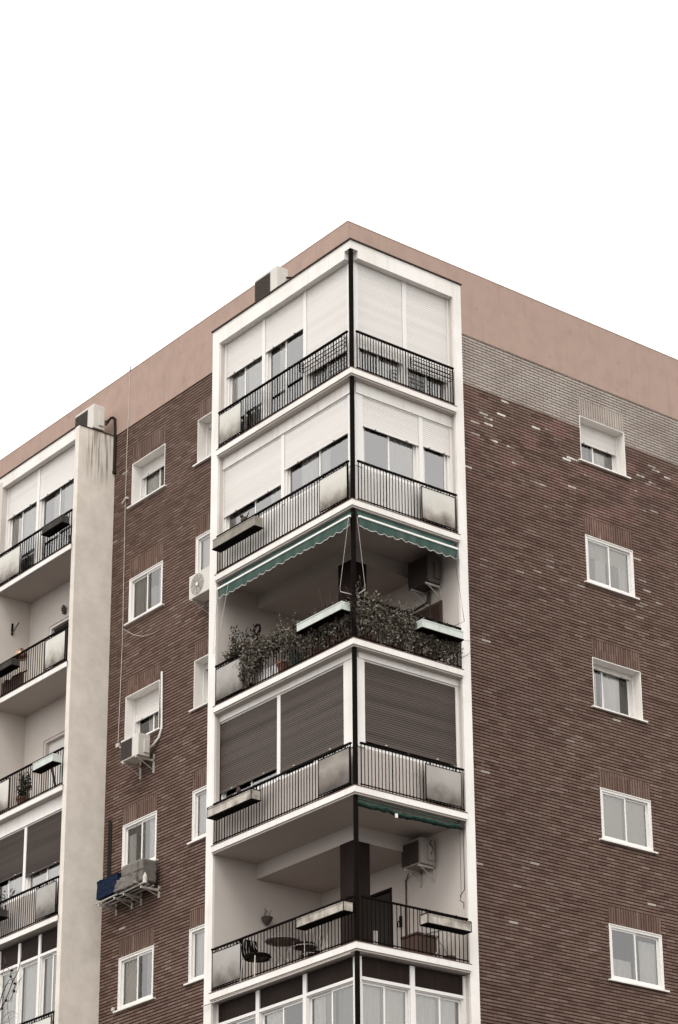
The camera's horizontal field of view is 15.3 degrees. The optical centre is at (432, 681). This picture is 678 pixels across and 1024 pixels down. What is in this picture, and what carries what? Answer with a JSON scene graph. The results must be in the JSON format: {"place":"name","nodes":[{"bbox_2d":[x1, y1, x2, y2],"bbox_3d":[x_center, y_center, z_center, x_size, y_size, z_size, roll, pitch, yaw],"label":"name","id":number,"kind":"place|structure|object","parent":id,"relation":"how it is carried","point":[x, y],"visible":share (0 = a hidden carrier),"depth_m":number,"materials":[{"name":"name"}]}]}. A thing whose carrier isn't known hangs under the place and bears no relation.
{"place":"outdoors","nodes":[
{"label":"outdoors","id":0,"kind":"place"},
{"bbox_2d":[2,672,22,694],"bbox_3d":[-9.578,0.099,57.534,0.040,0.450,0.885,16,-28,-37],"label":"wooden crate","id":1,"kind":"object","parent":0,"point":[17,680],"visible":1,"depth_m":57.53,"materials":[{"name":"brown wood"}]},
{"bbox_2d":[24,784,31,799],"bbox_3d":[-8.964,2.496,55.829,0.133,0.466,0.224,16,-28,-37],"label":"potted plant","id":2,"kind":"object","parent":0,"point":[29,785],"visible":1,"depth_m":55.83,"materials":[{"name":"green plant"}]},
{"bbox_2d":[59,762,63,783],"bbox_3d":[-8.077,2.067,54.955,0.040,0.580,0.170,16,-28,-37],"label":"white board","id":3,"kind":"object","parent":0,"point":[60,774],"visible":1,"depth_m":54.98,"materials":[{"name":"white"}]},
{"bbox_2d":[256,660,285,684],"bbox_3d":[-3.115,-0.090,49.425,0.230,0.340,1.000,16,-28,-37],"label":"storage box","id":4,"kind":"object","parent":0,"point":[267,672],"visible":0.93,"depth_m":49.41,"materials":[{"name":"white plastic"}]},
{"bbox_2d":[0,0,677,459],"label":"sky","id":5,"kind":"structure","parent":0,"point":[159,158],"materials":[{"name":"white"}]},
{"bbox_2d":[373,931,377,944],"bbox_3d":[-1.073,5.046,47.151,0.060,0.780,0.060,16,-28,-37],"label":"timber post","id":6,"kind":"object","parent":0,"point":[376,937],"visible":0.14,"depth_m":47.24,"materials":[{"name":"grey"}]},
{"label":"pavement","id":7,"kind":"structure","parent":0,"visible":0},
{"bbox_2d":[0,956,23,1022],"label":"plane tree","id":8,"kind":"object","parent":7,"relation":"on","point":[14,983],"visible":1,"depth_m":42.34,"materials":[{"name":"plant"}]},
{"bbox_2d":[0,220,677,1023],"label":"apartment building","id":9,"kind":"structure","parent":7,"relation":"on","point":[526,460],"depth_m":52.17,"materials":[{"name":"brown brick"}]},
{"bbox_2d":[0,905,7,921],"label":"planter","id":10,"kind":"object","parent":9,"relation":"attached to","point":[3,914],"visible":1,"depth_m":55.01,"materials":[{"name":"plastic"}]},
{"bbox_2d":[0,655,19,677],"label":"planter","id":11,"kind":"object","parent":9,"relation":"attached to","point":[8,666],"visible":1,"depth_m":57.25,"materials":[{"name":"metal"}]},
{"bbox_2d":[0,943,19,1023],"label":"window","id":12,"kind":"structure","parent":9,"relation":"in","point":[11,955],"depth_m":54.88,"materials":[{"name":"white glass"}]},
{"bbox_2d":[0,826,25,905],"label":"window","id":13,"kind":"structure","parent":9,"relation":"in","point":[12,846],"depth_m":55.81,"materials":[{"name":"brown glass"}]},
{"bbox_2d":[11,622,18,634],"bbox_3d":[-9.741,-1.224,58.847,0.187,0.316,0.048,-3,-22,4],"label":"wall bracket","id":14,"kind":"object","parent":9,"relation":"attached to","point":[12,625],"depth_m":58.84,"materials":[{"name":"black metal"}]},
{"bbox_2d":[14,648,27,660],"bbox_3d":[-9.428,-0.633,57.746,0.320,0.280,0.315,16,-28,-37],"label":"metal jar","id":15,"kind":"object","parent":9,"relation":"on","point":[19,651],"visible":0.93,"depth_m":57.65,"materials":[{"name":"brown metal"}]},
{"bbox_2d":[4,470,38,582],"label":"window","id":16,"kind":"structure","parent":9,"relation":"in","point":[22,499],"depth_m":59.23,"materials":[{"name":"white glass"}]},
{"bbox_2d":[15,769,31,803],"bbox_3d":[-9.124,2.433,56.264,0.361,0.951,0.447,6,-23,-17],"label":"potted plant","id":17,"kind":"object","parent":9,"relation":"on","point":[22,791],"visible":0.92,"depth_m":56.22,"materials":[{"name":"green plant"}]},
{"bbox_2d":[16,935,39,1023],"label":"window","id":18,"kind":"structure","parent":9,"relation":"in","point":[27,993],"depth_m":54.26,"materials":[{"name":"white glass"}]},
{"bbox_2d":[23,809,61,895],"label":"window","id":19,"kind":"structure","parent":9,"relation":"in","point":[43,836],"depth_m":54.94,"materials":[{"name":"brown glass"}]},
{"bbox_2d":[32,750,60,773],"bbox_3d":[-8.412,1.723,55.042,0.242,0.362,0.844,16,-28,-37],"label":"planter","id":20,"kind":"object","parent":9,"relation":"attached to","point":[46,763],"visible":1,"depth_m":54.89,"materials":[{"name":"metal"}]},
{"bbox_2d":[37,928,57,1023],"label":"window","id":21,"kind":"structure","parent":9,"relation":"in","point":[48,941],"depth_m":53.71,"materials":[{"name":"white glass"}]},
{"bbox_2d":[51,768,55,785],"bbox_3d":[-8.285,2.149,55.190,0.060,0.615,0.375,9,-24,-24],"label":"leaning plank","id":22,"kind":"object","parent":9,"relation":"on","point":[53,777],"visible":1,"depth_m":55.21,"materials":[{"name":"brown wood"}]},
{"bbox_2d":[42,731,64,791],"bbox_3d":[-8.269,2.035,56.593,0.120,1.900,1.620,16,-28,-37],"label":"door","id":23,"kind":"structure","parent":9,"relation":"in","point":[56,742],"depth_m":57.12,"materials":[{"name":"paint"}]},
{"bbox_2d":[35,446,74,562],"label":"window","id":24,"kind":"structure","parent":9,"relation":"in","point":[59,472],"depth_m":58.17,"materials":[{"name":"white glass"}]},
{"bbox_2d":[41,513,69,537],"bbox_3d":[-8.536,-3.584,57.167,0.242,0.362,0.874,16,-28,-37],"label":"planter","id":25,"kind":"object","parent":9,"relation":"attached to","point":[55,525],"visible":1,"depth_m":57.02,"materials":[{"name":"white concrete"}]},
{"bbox_2d":[49,617,68,665],"bbox_3d":[-8.313,-0.611,57.630,0.120,1.830,1.580,16,-28,-37],"label":"door","id":26,"kind":"structure","parent":9,"relation":"in","point":[63,623],"depth_m":58.17,"materials":[{"name":"white paint"}]},
{"bbox_2d":[61,605,66,614],"bbox_3d":[-8.488,-1.653,58.006,0.120,0.210,0.120,16,-28,-37],"label":"wall lamp","id":27,"kind":"object","parent":9,"relation":"attached to","point":[63,610],"visible":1,"depth_m":57.97,"materials":[{"name":"black metal"}]},
{"bbox_2d":[75,404,116,473],"bbox_3d":[-7.791,-5.466,58.266,0.616,1.650,0.900,16,-28,-37],"label":"air conditioner","id":28,"kind":"object","parent":9,"relation":"attached to","point":[92,416],"visible":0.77,"depth_m":58.16,"materials":[{"name":"paint"}]},
{"bbox_2d":[107,820,111,876],"bbox_3d":[-6.973,3.702,54.277,0.079,1.505,0.117,12,-25,-30],"label":"pipe","id":29,"kind":"object","parent":9,"relation":"attached to","point":[109,847],"visible":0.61,"depth_m":54.32,"materials":[{"name":"grey metal"}]},
{"bbox_2d":[116,380,129,747],"bbox_3d":[-6.955,-2.820,56.684,0.045,9.170,0.128,16,-28,-37],"label":"cable","id":30,"kind":"object","parent":9,"relation":"attached to","point":[117,745],"depth_m":56.37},
{"bbox_2d":[94,882,159,915],"bbox_3d":[-6.397,4.573,52.880,0.478,0.260,1.821,16,-28,-37],"label":"rack","id":31,"kind":"object","parent":9,"relation":"attached to","point":[140,897],"depth_m":52.87,"materials":[{"name":"metal"}]},
{"bbox_2d":[96,872,130,902],"bbox_3d":[-6.742,4.368,53.344,0.394,0.431,0.828,16,-28,-37],"label":"covered unit","id":32,"kind":"object","parent":31,"relation":"on","point":[105,888],"visible":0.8,"depth_m":53.25,"materials":[{"name":"blue fabric"}]},
{"bbox_2d":[113,858,156,892],"bbox_3d":[-6.212,4.083,52.685,0.458,0.571,0.976,16,-28,-37],"label":"covered unit","id":33,"kind":"object","parent":31,"relation":"on","point":[132,874],"visible":0.96,"depth_m":52.47,"materials":[{"name":"grey fabric"}]},
{"bbox_2d":[142,872,146,883],"bbox_3d":[-5.961,4.068,52.243,0.100,0.230,0.100,16,-28,-37],"label":"plastic bottle","id":34,"kind":"object","parent":31,"relation":"on","point":[145,878],"visible":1,"depth_m":52.20,"materials":[{"name":"plastic"}]},
{"bbox_2d":[113,927,154,1013],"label":"window","id":35,"kind":"structure","parent":9,"relation":"in","point":[131,948],"depth_m":52.65,"materials":[{"name":"white paint"}]},
{"bbox_2d":[121,792,158,873],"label":"window","id":36,"kind":"structure","parent":9,"relation":"in","point":[136,814],"depth_m":53.75,"materials":[{"name":"white paint"}]},
{"bbox_2d":[120,664,160,747],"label":"window","id":37,"kind":"structure","parent":9,"relation":"in","point":[142,699],"depth_m":54.97,"materials":[{"name":"white paint"}]},
{"bbox_2d":[120,671,162,779],"bbox_3d":[-6.228,0.904,54.017,0.486,2.231,0.916,16,-28,-37],"label":"air conditioner","id":38,"kind":"object","parent":9,"relation":"attached to","point":[135,748],"visible":1,"depth_m":53.73,"materials":[{"name":"paint"}]},
{"bbox_2d":[124,543,164,626],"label":"window","id":39,"kind":"structure","parent":9,"relation":"in","point":[141,568],"depth_m":55.84,"materials":[{"name":"white paint"}]},
{"bbox_2d":[127,426,166,509],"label":"window","id":40,"kind":"structure","parent":9,"relation":"in","point":[149,456],"depth_m":57.09,"materials":[{"name":"white paint"}]},
{"bbox_2d":[183,906,204,985],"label":"window","id":41,"kind":"structure","parent":9,"relation":"in","point":[197,917],"depth_m":51.01,"materials":[{"name":"white paint"}]},
{"bbox_2d":[187,766,206,844],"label":"window","id":42,"kind":"structure","parent":9,"relation":"in","point":[199,793],"depth_m":52.11,"materials":[{"name":"white paint"}]},
{"bbox_2d":[189,638,208,712],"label":"window","id":43,"kind":"structure","parent":9,"relation":"in","point":[200,700],"depth_m":53.29,"materials":[{"name":"white paint"}]},
{"bbox_2d":[189,566,209,613],"bbox_3d":[-4.679,-1.889,53.045,0.520,0.840,0.890,16,-28,-37],"label":"air conditioner","id":44,"kind":"object","parent":9,"relation":"attached to","point":[199,587],"visible":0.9,"depth_m":53.03,"materials":[{"name":"paint"}]},
{"bbox_2d":[192,396,211,467],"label":"window","id":45,"kind":"structure","parent":9,"relation":"in","point":[204,437],"depth_m":55.43,"materials":[{"name":"white paint"}]},
{"bbox_2d":[195,512,209,573],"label":"window","id":46,"kind":"structure","parent":9,"relation":"in","point":[202,557],"depth_m":54.30,"materials":[{"name":"white paint"}]},
{"bbox_2d":[207,784,260,820],"bbox_3d":[-3.856,2.321,48.877,0.251,0.372,1.464,16,-28,-37],"label":"planter","id":47,"kind":"object","parent":9,"relation":"attached to","point":[235,803],"visible":1,"depth_m":48.71,"materials":[{"name":"concrete"}]},
{"bbox_2d":[217,991,256,1023],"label":"window","id":48,"kind":"structure","parent":9,"relation":"in","point":[242,1010],"depth_m":47.69,"materials":[{"name":"brown glass"}]},
{"bbox_2d":[212,514,262,552],"bbox_3d":[-3.942,-3.036,50.980,0.242,0.387,1.464,16,-28,-37],"label":"planter","id":49,"kind":"object","parent":9,"relation":"attached to","point":[238,533],"visible":1,"depth_m":50.82,"materials":[{"name":"concrete"}]},
{"bbox_2d":[228,624,253,695],"bbox_3d":[-3.863,-0.314,50.686,0.470,1.720,0.624,5,-23,-15],"label":"potted plant","id":50,"kind":"object","parent":9,"relation":"on","point":[233,639],"visible":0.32,"depth_m":50.90,"materials":[{"name":"green plant"}]},
{"bbox_2d":[224,319,263,441],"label":"window","id":51,"kind":"structure","parent":9,"relation":"in","point":[247,349],"depth_m":52.83,"materials":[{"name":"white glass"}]},
{"bbox_2d":[240,512,248,521],"bbox_3d":[-3.826,-3.295,51.345,0.099,0.290,0.304,16,-28,-37],"label":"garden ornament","id":52,"kind":"object","parent":9,"relation":"on","point":[242,517],"visible":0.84,"depth_m":51.33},
{"bbox_2d":[219,694,278,799],"bbox_3d":[-3.587,1.384,49.434,0.126,1.770,2.010,16,-28,-37],"label":"window","id":53,"kind":"structure","parent":9,"relation":"in","point":[249,740],"depth_m":49.42,"materials":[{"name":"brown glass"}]},
{"bbox_2d":[223,434,282,531],"bbox_3d":[-3.645,-3.931,51.502,0.154,1.580,2.090,16,-28,-37],"label":"window","id":54,"kind":"structure","parent":9,"relation":"in","point":[260,473],"depth_m":51.51,"materials":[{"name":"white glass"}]},
{"bbox_2d":[240,939,272,981],"bbox_3d":[-3.332,5.238,47.686,0.538,0.910,0.576,16,-28,-37],"label":"garden chair","id":55,"kind":"object","parent":9,"relation":"on","point":[247,955],"visible":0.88,"depth_m":47.70,"materials":[{"name":"metal"}]},
{"bbox_2d":[252,624,260,672],"bbox_3d":[-3.490,-0.459,50.016,0.232,1.478,0.232,-3,-22,4],"label":"garden ornament","id":56,"kind":"object","parent":9,"relation":"on","point":[255,627],"visible":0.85,"depth_m":50.15,"materials":[{"name":"black metal"}]},
{"bbox_2d":[261,910,272,924],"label":"wall planter","id":57,"kind":"object","parent":9,"relation":"attached to","point":[266,920],"visible":1,"depth_m":49.49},
{"bbox_2d":[255,266,290,301],"bbox_3d":[-3.287,-8.245,52.790,1.071,0.677,0.411,-19,-28,38],"label":"air conditioner","id":58,"kind":"object","parent":9,"relation":"on","point":[271,279],"visible":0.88,"depth_m":52.71,"materials":[{"name":"paint"}]},
{"bbox_2d":[257,974,304,1023],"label":"window","id":59,"kind":"structure","parent":9,"relation":"in","point":[273,1002],"depth_m":46.81,"materials":[{"name":"white glass"}]},
{"bbox_2d":[213,511,351,651],"bbox_3d":[-2.966,-1.835,49.477,0.154,1.789,4.459,16,-28,-37],"label":"awning","id":60,"kind":"object","parent":9,"relation":"attached to","point":[301,545],"visible":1,"depth_m":49.62,"materials":[{"name":"green fabric"}]},
{"bbox_2d":[276,623,288,673],"bbox_3d":[-2.900,-0.619,49.205,0.310,1.152,0.310,16,-28,-37],"label":"potted plant","id":61,"kind":"object","parent":9,"relation":"on","point":[278,663],"visible":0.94,"depth_m":48.96,"materials":[{"name":"green plant"}]},
{"bbox_2d":[265,936,300,967],"bbox_3d":[-2.824,5.233,47.438,0.680,0.725,0.680,16,-28,-37],"label":"garden table","id":62,"kind":"object","parent":9,"relation":"on","point":[284,941],"visible":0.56,"depth_m":47.48,"materials":[{"name":"metal"}]},
{"bbox_2d":[263,292,304,418],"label":"window","id":63,"kind":"structure","parent":9,"relation":"in","point":[289,320],"depth_m":51.89,"materials":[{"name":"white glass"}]},
{"bbox_2d":[221,597,357,692],"bbox_3d":[-2.892,-0.737,48.979,0.527,1.281,4.638,16,-28,-37],"label":"climbing plant","id":64,"kind":"object","parent":9,"relation":"on","point":[254,652],"visible":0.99,"depth_m":49.02,"materials":[{"name":"green plant"}]},
{"bbox_2d":[289,652,302,665],"bbox_3d":[-2.650,-0.340,48.849,0.300,0.360,0.292,16,-28,-37],"label":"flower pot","id":65,"kind":"object","parent":9,"relation":"on","point":[296,657],"visible":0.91,"depth_m":48.76,"materials":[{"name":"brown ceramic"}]},
{"bbox_2d":[288,925,322,961],"bbox_3d":[-2.350,4.936,46.981,0.481,0.910,0.552,19,-29,-41],"label":"garden chair","id":66,"kind":"object","parent":9,"relation":"on","point":[300,946],"visible":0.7,"depth_m":46.91,"materials":[{"name":"metal"}]},
{"bbox_2d":[296,934,327,961],"bbox_3d":[-2.255,5.171,47.574,0.552,0.910,0.481,11,-25,-28],"label":"garden chair","id":67,"kind":"object","parent":9,"relation":"on","point":[300,955],"visible":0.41,"depth_m":47.55,"materials":[{"name":"metal"}]},
{"bbox_2d":[278,663,351,779],"bbox_3d":[-2.190,0.739,47.890,0.126,1.770,2.350,16,-28,-37],"label":"window","id":68,"kind":"structure","parent":9,"relation":"in","point":[311,713],"depth_m":47.99,"materials":[{"name":"grey plastic"}]},
{"bbox_2d":[282,394,349,504],"bbox_3d":[-2.261,-4.570,49.971,0.154,1.580,2.230,16,-28,-37],"label":"window","id":69,"kind":"structure","parent":9,"relation":"in","point":[303,442],"depth_m":50.10,"materials":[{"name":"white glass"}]},
{"bbox_2d":[311,644,324,655],"bbox_3d":[-2.173,-0.520,48.339,0.340,0.300,0.331,16,-28,-37],"label":"flower pot","id":70,"kind":"object","parent":9,"relation":"on","point":[316,650],"visible":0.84,"depth_m":48.23,"materials":[{"name":"ceramic"}]},
{"bbox_2d":[299,336,345,372],"bbox_3d":[-2.197,-6.500,50.122,0.125,0.248,1.402,16,-28,-37],"label":"planter rack","id":71,"kind":"object","parent":9,"relation":"attached to","point":[303,364],"visible":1,"depth_m":50.12,"materials":[{"name":"black metal"}]},
{"bbox_2d":[296,598,350,635],"bbox_3d":[-2.079,-1.270,47.946,0.242,0.362,1.424,16,-28,-37],"label":"planter","id":72,"kind":"object","parent":9,"relation":"attached to","point":[317,620],"visible":1,"depth_m":47.79,"materials":[{"name":"metal"}]},
{"bbox_2d":[295,895,353,930],"bbox_3d":[-1.969,4.181,45.778,0.251,0.352,1.434,16,-28,-37],"label":"planter","id":73,"kind":"object","parent":9,"relation":"attached to","point":[327,914],"visible":1,"depth_m":45.62,"materials":[{"name":"concrete"}]},
{"bbox_2d":[305,263,348,391],"bbox_3d":[-2.084,-6.995,50.643,0.154,2.573,1.460,16,-28,-37],"label":"window","id":74,"kind":"structure","parent":9,"relation":"in","point":[326,302],"depth_m":50.73,"materials":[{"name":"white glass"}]},
{"bbox_2d":[319,582,338,648],"bbox_3d":[-1.934,-1.183,48.346,0.360,1.526,0.401,-11,-24,24],"label":"potted plant","id":75,"kind":"object","parent":9,"relation":"on","point":[327,604],"visible":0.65,"depth_m":48.37,"materials":[{"name":"green plant"}]},
{"bbox_2d":[305,957,354,1023],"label":"window","id":76,"kind":"structure","parent":9,"relation":"in","point":[340,976],"depth_m":45.67,"materials":[{"name":"white glass"}]},
{"bbox_2d":[361,630,377,642],"bbox_3d":[-1.205,-0.760,47.790,0.340,0.300,0.331,16,-28,-37],"label":"flower pot","id":77,"kind":"object","parent":9,"relation":"on","point":[369,632],"visible":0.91,"depth_m":47.69,"materials":[{"name":"ceramic"}]},
{"bbox_2d":[353,260,404,383],"bbox_3d":[-1.107,-7.078,50.489,1.300,2.573,0.154,16,-28,-37],"label":"window","id":78,"kind":"structure","parent":9,"relation":"in","point":[378,296],"depth_m":50.53,"materials":[{"name":"white plastic"}]},
{"bbox_2d":[370,887,392,947],"bbox_3d":[-1.040,5.107,49.025,0.130,2.050,0.950,16,-28,-37],"label":"door","id":79,"kind":"structure","parent":9,"relation":"in","point":[386,894],"depth_m":49.16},
{"bbox_2d":[360,956,412,1023],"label":"window","id":80,"kind":"structure","parent":9,"relation":"in","point":[386,988],"depth_m":45.45,"materials":[{"name":"white glass"}]},
{"bbox_2d":[354,393,421,487],"bbox_3d":[-0.916,-4.716,49.677,1.670,1.580,0.154,16,-28,-37],"label":"window","id":81,"kind":"structure","parent":9,"relation":"in","point":[402,429],"depth_m":49.82,"materials":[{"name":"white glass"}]},
{"bbox_2d":[391,639,404,650],"bbox_3d":[-0.706,-0.615,48.181,0.340,0.300,0.331,16,-28,-37],"label":"flower pot","id":82,"kind":"object","parent":9,"relation":"on","point":[398,645],"visible":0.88,"depth_m":48.07,"materials":[{"name":"ceramic"}]},
{"bbox_2d":[337,575,466,664],"bbox_3d":[-0.508,-1.102,48.259,3.405,1.319,0.419,16,-28,-37],"label":"climbing plant","id":83,"kind":"object","parent":9,"relation":"on","point":[386,628],"visible":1,"depth_m":48.01,"materials":[{"name":"green plant"}]},
{"bbox_2d":[359,660,459,771],"bbox_3d":[-0.489,0.665,47.796,2.500,1.770,0.126,16,-28,-37],"label":"window","id":84,"kind":"structure","parent":9,"relation":"in","point":[410,713],"depth_m":47.83,"materials":[{"name":"grey plastic"}]},
{"bbox_2d":[356,510,464,625],"bbox_3d":[-0.458,-2.171,48.691,2.649,1.847,0.136,16,-28,-37],"label":"awning","id":85,"kind":"object","parent":9,"relation":"attached to","point":[397,531],"visible":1,"depth_m":48.89,"materials":[{"name":"green fabric"}]},
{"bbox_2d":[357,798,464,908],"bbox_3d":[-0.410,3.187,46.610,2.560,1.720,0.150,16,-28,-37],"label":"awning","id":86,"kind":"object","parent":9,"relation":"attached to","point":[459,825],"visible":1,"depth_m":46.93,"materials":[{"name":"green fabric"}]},
{"bbox_2d":[401,837,435,934],"bbox_3d":[-0.359,3.975,48.133,0.411,1.820,0.986,16,-28,-37],"label":"air conditioner","id":87,"kind":"object","parent":9,"relation":"attached to","point":[418,855],"visible":0.98,"depth_m":48.09,"materials":[{"name":"metal"}]},
{"bbox_2d":[400,932,437,956],"bbox_3d":[-0.249,5.053,47.011,0.520,0.610,0.490,16,-28,-37],"label":"wooden chest","id":88,"kind":"object","parent":9,"relation":"on","point":[413,940],"visible":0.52,"depth_m":46.89,"materials":[{"name":"brown wood"}]},
{"bbox_2d":[408,553,441,617],"bbox_3d":[-0.547,-1.517,50.416,0.401,1.520,1.930,16,-28,-37],"label":"air conditioner","id":89,"kind":"object","parent":9,"relation":"attached to","point":[424,574],"visible":0.96,"depth_m":49.97,"materials":[{"name":"metal"}]},
{"bbox_2d":[404,282,449,400],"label":"window","id":90,"kind":"structure","parent":9,"relation":"in","point":[426,314],"depth_m":51.29,"materials":[{"name":"white glass"}]},
{"bbox_2d":[412,600,442,659],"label":"window","id":91,"kind":"structure","parent":9,"relation":"in","point":[436,609],"depth_m":49.89,"materials":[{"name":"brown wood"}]},
{"bbox_2d":[410,357,453,381],"bbox_3d":[-0.026,-6.284,50.727,1.062,0.248,0.125,16,-28,-37],"label":"planter rack","id":92,"kind":"object","parent":9,"relation":"attached to","point":[413,361],"visible":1,"depth_m":50.71,"materials":[{"name":"black metal"}]},
{"bbox_2d":[423,930,449,955],"bbox_3d":[0.036,4.897,46.938,0.707,0.766,0.412,16,-28,-37],"label":"drying rack","id":93,"kind":"object","parent":9,"relation":"on","point":[437,939],"visible":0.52,"depth_m":46.79,"materials":[{"name":"metal"}]},
{"bbox_2d":[421,417,452,495],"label":"window","id":94,"kind":"structure","parent":9,"relation":"in","point":[436,437],"depth_m":50.53,"materials":[{"name":"white plastic"}]},
{"bbox_2d":[415,617,463,643],"bbox_3d":[0.117,-1.044,48.595,1.054,0.374,0.242,16,-28,-37],"label":"planter","id":95,"kind":"object","parent":9,"relation":"attached to","point":[440,631],"visible":1,"depth_m":48.47,"materials":[{"name":"metal"}]},
{"bbox_2d":[412,966,466,1023],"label":"window","id":96,"kind":"structure","parent":9,"relation":"in","point":[438,997],"depth_m":46.21,"materials":[{"name":"white glass"}]},
{"bbox_2d":[419,908,471,934],"bbox_3d":[0.229,4.392,46.421,1.054,0.357,0.251,16,-28,-37],"label":"planter","id":97,"kind":"object","parent":9,"relation":"attached to","point":[446,923],"visible":1,"depth_m":46.29,"materials":[{"name":"concrete"}]},
{"bbox_2d":[578,398,630,479],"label":"window","id":98,"kind":"structure","parent":9,"relation":"in","point":[601,429],"depth_m":56.14,"materials":[{"name":"white paint"}]},
{"bbox_2d":[584,516,639,600],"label":"window","id":99,"kind":"structure","parent":9,"relation":"in","point":[607,544],"depth_m":54.90,"materials":[{"name":"white paint"}]},
{"bbox_2d":[591,639,647,722],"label":"window","id":100,"kind":"structure","parent":9,"relation":"in","point":[613,663],"depth_m":54.08,"materials":[{"name":"white paint"}]},
{"bbox_2d":[598,769,657,854],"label":"window","id":101,"kind":"structure","parent":9,"relation":"in","point":[626,819],"depth_m":52.83,"materials":[{"name":"white paint"}]},
{"bbox_2d":[607,906,669,992],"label":"window","id":102,"kind":"structure","parent":9,"relation":"in","point":[620,920],"depth_m":51.85,"materials":[{"name":"white paint"}]}
]}

